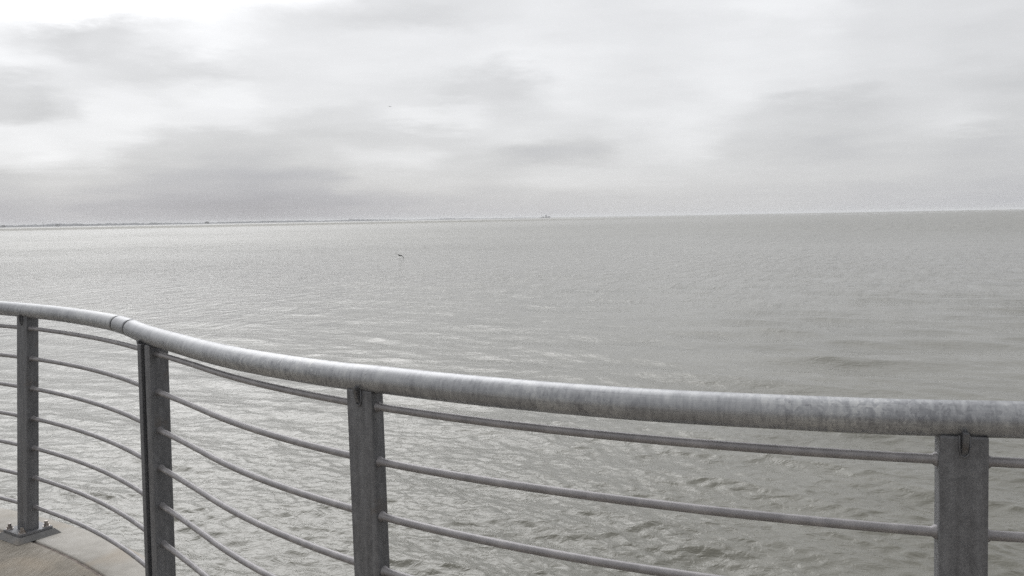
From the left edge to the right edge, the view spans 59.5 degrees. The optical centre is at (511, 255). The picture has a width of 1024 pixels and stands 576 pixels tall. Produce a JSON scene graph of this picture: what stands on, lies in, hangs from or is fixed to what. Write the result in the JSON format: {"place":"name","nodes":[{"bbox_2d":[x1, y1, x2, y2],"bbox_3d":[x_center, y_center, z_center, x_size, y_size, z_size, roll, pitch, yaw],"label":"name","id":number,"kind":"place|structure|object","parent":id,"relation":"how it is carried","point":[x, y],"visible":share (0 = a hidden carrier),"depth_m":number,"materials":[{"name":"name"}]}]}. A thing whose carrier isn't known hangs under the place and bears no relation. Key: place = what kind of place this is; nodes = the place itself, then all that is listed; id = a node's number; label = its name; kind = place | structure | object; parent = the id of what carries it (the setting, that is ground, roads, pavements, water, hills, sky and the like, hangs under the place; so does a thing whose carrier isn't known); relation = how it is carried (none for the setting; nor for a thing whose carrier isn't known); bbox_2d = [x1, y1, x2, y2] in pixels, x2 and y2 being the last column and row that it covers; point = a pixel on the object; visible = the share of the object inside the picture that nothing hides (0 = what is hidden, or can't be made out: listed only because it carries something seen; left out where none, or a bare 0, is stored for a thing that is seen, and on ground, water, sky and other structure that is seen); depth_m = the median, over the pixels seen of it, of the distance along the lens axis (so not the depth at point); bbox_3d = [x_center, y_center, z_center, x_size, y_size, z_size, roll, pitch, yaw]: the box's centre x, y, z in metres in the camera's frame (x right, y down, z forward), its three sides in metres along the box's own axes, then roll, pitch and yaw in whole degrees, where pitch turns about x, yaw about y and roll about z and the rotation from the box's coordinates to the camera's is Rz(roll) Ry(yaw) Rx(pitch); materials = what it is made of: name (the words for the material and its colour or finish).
{"place":"outdoors","nodes":[
{"label":"outdoors","id":0,"kind":"place"},
{"bbox_2d":[0,532,96,575],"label":"walk","id":1,"kind":"structure","parent":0,"point":[29,559],"depth_m":3.86,"materials":[{"name":"concrete"}]},
{"bbox_2d":[0,531,102,575],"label":"joint","id":2,"kind":"object","parent":1,"relation":"on","point":[83,565],"visible":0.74,"depth_m":3.92,"materials":[{"name":"grey concrete"}]},
{"bbox_2d":[0,219,399,227],"bbox_3d":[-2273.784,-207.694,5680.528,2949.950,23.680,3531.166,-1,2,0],"label":"shore","id":3,"kind":"structure","parent":0,"point":[77,224],"depth_m":5106.06,"materials":[{"name":"grey"}]},
{"bbox_2d":[418,217,539,219],"bbox_3d":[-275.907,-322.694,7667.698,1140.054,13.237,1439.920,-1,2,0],"label":"spit","id":4,"kind":"structure","parent":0,"point":[461,218],"depth_m":7459.76,"materials":[{"name":"grey"}]},
{"bbox_2d":[0,209,1023,575],"bbox_3d":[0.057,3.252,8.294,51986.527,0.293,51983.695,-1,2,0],"label":"water","id":5,"kind":"structure","parent":0,"point":[902,305],"depth_m":22.14,"materials":[{"name":"grey liquid"}]},
{"bbox_2d":[0,0,1023,225],"label":"sky","id":6,"kind":"structure","parent":0,"point":[112,111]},
{"bbox_2d":[811,211,979,214],"bbox_3d":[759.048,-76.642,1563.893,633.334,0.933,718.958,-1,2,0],"label":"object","id":7,"kind":"structure","parent":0,"point":[891,213],"depth_m":1354.09,"materials":[{"name":"liquid"}]},
{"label":"sea wall","id":8,"kind":"structure","parent":0,"visible":0},
{"bbox_2d":[0,508,144,575],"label":"coping","id":9,"kind":"object","parent":8,"relation":"on","point":[100,555],"visible":0.52,"depth_m":4.02,"materials":[{"name":"concrete"}]},
{"bbox_2d":[0,301,1023,575],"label":"curved railing","id":10,"kind":"object","parent":9,"relation":"on","point":[960,459],"visible":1,"depth_m":2.14,"materials":[{"name":"metal"}]}
]}

